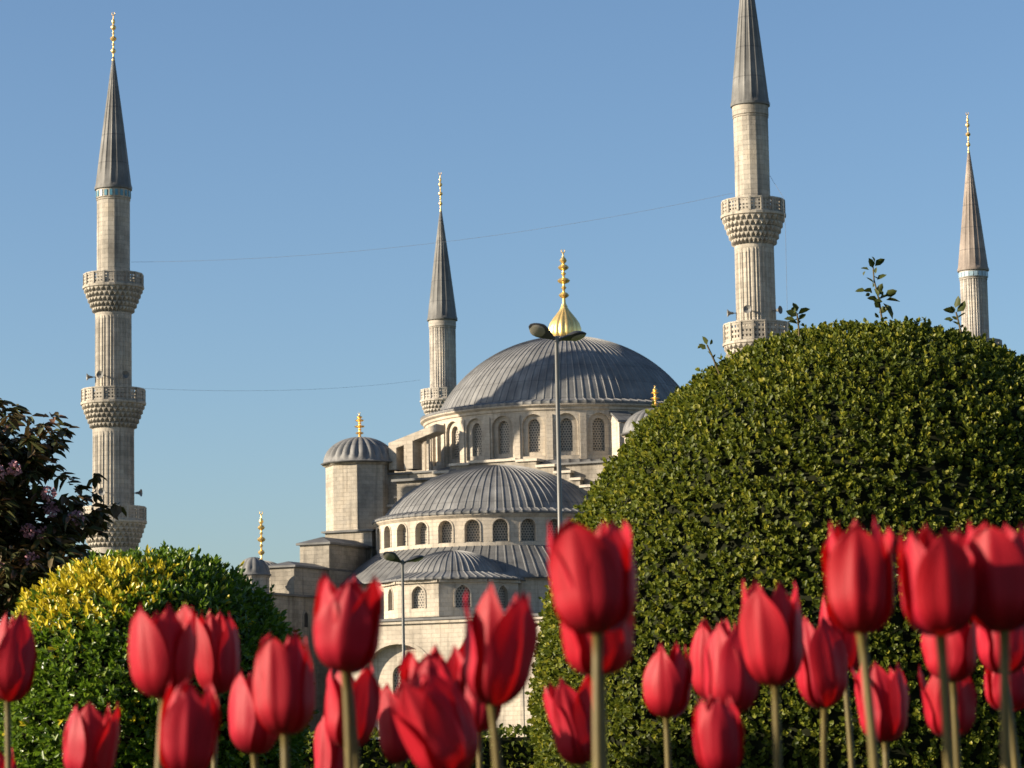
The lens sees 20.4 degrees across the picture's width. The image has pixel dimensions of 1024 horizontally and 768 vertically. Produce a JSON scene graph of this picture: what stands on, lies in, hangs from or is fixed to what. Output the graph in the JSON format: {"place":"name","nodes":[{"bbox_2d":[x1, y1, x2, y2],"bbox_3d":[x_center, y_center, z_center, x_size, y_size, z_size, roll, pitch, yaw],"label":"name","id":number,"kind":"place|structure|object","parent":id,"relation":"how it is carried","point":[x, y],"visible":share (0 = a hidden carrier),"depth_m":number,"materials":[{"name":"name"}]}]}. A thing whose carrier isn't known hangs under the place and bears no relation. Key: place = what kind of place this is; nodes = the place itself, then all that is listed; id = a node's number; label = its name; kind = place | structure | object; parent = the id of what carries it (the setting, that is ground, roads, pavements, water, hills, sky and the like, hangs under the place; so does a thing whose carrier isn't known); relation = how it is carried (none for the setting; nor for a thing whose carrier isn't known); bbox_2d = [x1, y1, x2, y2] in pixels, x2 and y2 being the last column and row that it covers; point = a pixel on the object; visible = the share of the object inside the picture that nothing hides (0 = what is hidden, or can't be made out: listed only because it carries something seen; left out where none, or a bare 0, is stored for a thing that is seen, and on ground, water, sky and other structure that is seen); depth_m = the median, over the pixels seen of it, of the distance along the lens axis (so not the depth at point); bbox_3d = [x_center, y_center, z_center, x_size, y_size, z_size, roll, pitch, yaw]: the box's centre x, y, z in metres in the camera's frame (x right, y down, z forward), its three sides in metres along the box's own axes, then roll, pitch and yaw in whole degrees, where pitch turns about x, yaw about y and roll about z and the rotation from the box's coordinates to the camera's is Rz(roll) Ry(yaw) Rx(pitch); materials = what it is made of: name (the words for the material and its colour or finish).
{"place":"outdoors","nodes":[
{"label":"outdoors","id":0,"kind":"place"},
{"bbox_2d":[0,0,1023,620],"label":"sky","id":1,"kind":"structure","parent":0,"point":[260,130],"materials":[{"name":"blue"}]},
{"label":"ground","id":2,"kind":"structure","parent":0,"visible":0},
{"bbox_2d":[0,398,126,622],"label":"cherry tree","id":3,"kind":"object","parent":2,"relation":"on","point":[27,560],"visible":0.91,"depth_m":20.76,"materials":[{"name":"purple plant"}]},
{"bbox_2d":[80,12,146,552],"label":"minaret","id":4,"kind":"object","parent":2,"relation":"on","point":[113,404],"visible":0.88,"depth_m":291.12,"materials":[{"name":"grey stone"}]},
{"bbox_2d":[144,380,416,390],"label":"cable","id":5,"kind":"object","parent":4,"relation":"attached to","point":[272,390],"visible":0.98,"depth_m":339.41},
{"bbox_2d":[0,540,319,767],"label":"round shrub","id":6,"kind":"object","parent":2,"relation":"on","point":[80,615],"visible":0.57,"depth_m":10.47,"materials":[{"name":"green plant"}]},
{"bbox_2d":[383,551,423,657],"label":"street lamp","id":7,"kind":"object","parent":2,"relation":"on","point":[391,556],"visible":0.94,"depth_m":94.79,"materials":[{"name":"grey metal"}]},
{"bbox_2d":[299,723,535,767],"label":"hedge","id":8,"kind":"object","parent":2,"relation":"on","point":[517,752],"visible":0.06,"depth_m":23.43,"materials":[{"name":"green plant"}]},
{"bbox_2d":[420,172,457,414],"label":"minaret","id":9,"kind":"object","parent":2,"relation":"on","point":[442,319],"visible":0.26,"depth_m":409.61,"materials":[{"name":"stone"}]},
{"bbox_2d":[238,250,679,740],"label":"mosque","id":10,"kind":"structure","parent":2,"relation":"on","point":[458,492],"depth_m":293.29,"materials":[{"name":"grey stone"}]},
{"bbox_2d":[163,193,730,261],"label":"cable","id":11,"kind":"object","parent":10,"relation":"attached to","point":[439,242],"visible":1,"depth_m":282.53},
{"bbox_2d":[529,323,585,527],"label":"street lamp","id":12,"kind":"object","parent":2,"relation":"on","point":[540,330],"visible":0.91,"depth_m":68.42,"materials":[{"name":"grey metal"}]},
{"bbox_2d":[721,0,790,358],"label":"minaret","id":13,"kind":"object","parent":2,"relation":"on","point":[753,219],"visible":0.49,"depth_m":271.70,"materials":[{"name":"stone"}]},
{"bbox_2d":[770,176,787,322],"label":"cable","id":14,"kind":"object","parent":13,"relation":"hanging from","point":[785,236],"visible":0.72,"depth_m":269.34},
{"bbox_2d":[525,257,1023,767],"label":"round shrub","id":15,"kind":"object","parent":2,"relation":"on","point":[763,463],"visible":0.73,"depth_m":11.93,"materials":[{"name":"green plant"}]},
{"bbox_2d":[957,112,1001,344],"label":"minaret","id":16,"kind":"object","parent":2,"relation":"on","point":[972,269],"visible":0.12,"depth_m":370.29,"materials":[{"name":"stone"}]},
{"label":"flower bed","id":17,"kind":"structure","parent":2,"relation":"on","visible":0},
{"bbox_2d":[0,748,16,767],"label":"tulip","id":18,"kind":"object","parent":17,"relation":"on","point":[2,761],"visible":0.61,"depth_m":3.56,"materials":[{"name":"red plant"}]},
{"bbox_2d":[0,610,36,767],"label":"tulip","id":19,"kind":"object","parent":17,"relation":"on","point":[18,656],"visible":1,"depth_m":3.15,"materials":[{"name":"red plant"}]},
{"bbox_2d":[63,701,119,767],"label":"tulip","id":20,"kind":"object","parent":17,"relation":"on","point":[91,737],"visible":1,"depth_m":2.90,"materials":[{"name":"red plant"}]},
{"bbox_2d":[128,603,196,767],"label":"tulip","id":21,"kind":"object","parent":17,"relation":"on","point":[162,651],"visible":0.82,"depth_m":2.43,"materials":[{"name":"red plant"}]},
{"bbox_2d":[159,679,220,767],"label":"tulip","id":22,"kind":"object","parent":17,"relation":"on","point":[190,721],"visible":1,"depth_m":2.20,"materials":[{"name":"red plant"}]},
{"bbox_2d":[195,610,239,767],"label":"tulip","id":23,"kind":"object","parent":17,"relation":"on","point":[217,662],"visible":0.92,"depth_m":3.48,"materials":[{"name":"red plant"}]},
{"bbox_2d":[228,668,277,767],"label":"tulip","id":24,"kind":"object","parent":17,"relation":"on","point":[251,735],"visible":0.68,"depth_m":2.91,"materials":[{"name":"red plant"}]},
{"bbox_2d":[252,630,314,767],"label":"tulip","id":25,"kind":"object","parent":17,"relation":"on","point":[283,688],"visible":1,"depth_m":2.36,"materials":[{"name":"red plant"}]},
{"bbox_2d":[314,712,344,767],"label":"tulip","id":26,"kind":"object","parent":17,"relation":"on","point":[328,753],"visible":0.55,"depth_m":3.55,"materials":[{"name":"red plant"}]},
{"bbox_2d":[313,571,381,767],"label":"tulip","id":27,"kind":"object","parent":17,"relation":"on","point":[347,624],"visible":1,"depth_m":2.20,"materials":[{"name":"red plant"}]},
{"bbox_2d":[330,584,366,767],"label":"tulip","id":28,"kind":"object","parent":17,"relation":"on","point":[356,751],"visible":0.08,"depth_m":2.46,"materials":[{"name":"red plant"}]},
{"bbox_2d":[325,662,379,751],"bbox_3d":[-0.167,0.500,2.876,0.063,0.444,0.218,2,-8,-20],"label":"tulip","id":29,"kind":"object","parent":17,"relation":"on","point":[366,690],"visible":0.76,"depth_m":2.86,"materials":[{"name":"red plant"}]},
{"bbox_2d":[377,681,410,767],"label":"tulip","id":30,"kind":"object","parent":17,"relation":"on","point":[394,748],"visible":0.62,"depth_m":2.95,"materials":[{"name":"red plant"}]},
{"bbox_2d":[399,643,465,695],"bbox_3d":[-0.049,0.438,2.385,0.227,0.442,0.057,-5,-8,28],"label":"tulip","id":31,"kind":"object","parent":17,"relation":"on","point":[411,668],"visible":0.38,"depth_m":2.41,"materials":[{"name":"red plant"}]},
{"bbox_2d":[387,658,479,767],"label":"tulip","id":32,"kind":"object","parent":17,"relation":"on","point":[436,724],"visible":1,"depth_m":2.08,"materials":[{"name":"red plant"}]},
{"bbox_2d":[459,638,501,767],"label":"tulip","id":33,"kind":"object","parent":17,"relation":"on","point":[480,712],"visible":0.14,"depth_m":3.26,"materials":[{"name":"red plant"}]},
{"bbox_2d":[464,581,537,767],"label":"tulip","id":34,"kind":"object","parent":17,"relation":"on","point":[500,647],"visible":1,"depth_m":2.21,"materials":[{"name":"red plant"}]},
{"bbox_2d":[543,675,592,767],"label":"tulip","id":35,"kind":"object","parent":17,"relation":"on","point":[569,712],"visible":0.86,"depth_m":2.91,"materials":[{"name":"red plant"}]},
{"bbox_2d":[548,515,636,767],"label":"tulip","id":36,"kind":"object","parent":17,"relation":"on","point":[593,578],"visible":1,"depth_m":1.92,"materials":[{"name":"red plant"}]},
{"bbox_2d":[561,613,633,767],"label":"tulip","id":37,"kind":"object","parent":17,"relation":"on","point":[617,648],"visible":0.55,"depth_m":2.15,"materials":[{"name":"red plant"}]},
{"bbox_2d":[643,640,692,767],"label":"tulip","id":38,"kind":"object","parent":17,"relation":"on","point":[667,685],"visible":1,"depth_m":3.20,"materials":[{"name":"red plant"}]},
{"bbox_2d":[689,617,735,700],"bbox_3d":[0.280,0.525,3.362,0.160,0.501,0.082,3,-8,-30],"label":"tulip","id":39,"kind":"object","parent":17,"relation":"on","point":[698,644],"visible":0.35,"depth_m":3.33,"materials":[{"name":"red plant"}]},
{"bbox_2d":[693,695,743,767],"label":"tulip","id":40,"kind":"object","parent":17,"relation":"on","point":[718,732],"visible":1,"depth_m":2.36,"materials":[{"name":"red plant"}]},
{"bbox_2d":[704,622,758,713],"bbox_3d":[0.208,0.450,2.607,0.079,0.465,0.224,1,-7,-17],"label":"tulip","id":41,"kind":"object","parent":17,"relation":"on","point":[726,673],"visible":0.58,"depth_m":2.63,"materials":[{"name":"red plant"}]},
{"bbox_2d":[739,579,803,767],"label":"tulip","id":42,"kind":"object","parent":17,"relation":"on","point":[771,634],"visible":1,"depth_m":2.51,"materials":[{"name":"red plant"}]},
{"bbox_2d":[796,614,847,767],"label":"tulip","id":43,"kind":"object","parent":17,"relation":"on","point":[821,677],"visible":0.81,"depth_m":3.03,"materials":[{"name":"red plant"}]},
{"bbox_2d":[819,593,867,767],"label":"tulip","id":44,"kind":"object","parent":17,"relation":"on","point":[851,645],"visible":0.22,"depth_m":3.40,"materials":[{"name":"red plant"}]},
{"bbox_2d":[822,515,894,767],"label":"tulip","id":45,"kind":"object","parent":17,"relation":"on","point":[858,565],"visible":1,"depth_m":2.12,"materials":[{"name":"red plant"}]},
{"bbox_2d":[851,662,908,767],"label":"tulip","id":46,"kind":"object","parent":17,"relation":"on","point":[891,696],"visible":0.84,"depth_m":3.14,"materials":[{"name":"red plant"}]},
{"bbox_2d":[897,522,978,767],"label":"tulip","id":47,"kind":"object","parent":17,"relation":"on","point":[939,579],"visible":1,"depth_m":1.96,"materials":[{"name":"red plant"}]},
{"bbox_2d":[919,664,975,737],"bbox_3d":[0.507,0.509,3.024,0.139,0.441,0.084,-1,-7,0],"label":"tulip","id":48,"kind":"object","parent":17,"relation":"on","point":[931,701],"visible":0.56,"depth_m":3.02,"materials":[{"name":"red plant"}]},
{"bbox_2d":[921,621,976,767],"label":"tulip","id":49,"kind":"object","parent":17,"relation":"on","point":[962,652],"visible":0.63,"depth_m":2.92,"materials":[{"name":"red plant"}]},
{"bbox_2d":[964,518,1023,767],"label":"tulip","id":50,"kind":"object","parent":17,"relation":"on","point":[997,555],"visible":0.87,"depth_m":1.99,"materials":[{"name":"red plant"}]},
{"bbox_2d":[976,626,1023,767],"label":"tulip","id":51,"kind":"object","parent":17,"relation":"on","point":[988,646],"visible":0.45,"depth_m":2.87,"materials":[{"name":"red plant"}]},
{"bbox_2d":[984,667,1023,767],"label":"tulip","id":52,"kind":"object","parent":17,"relation":"on","point":[992,686],"visible":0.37,"depth_m":3.26,"materials":[{"name":"red plant"}]}
]}

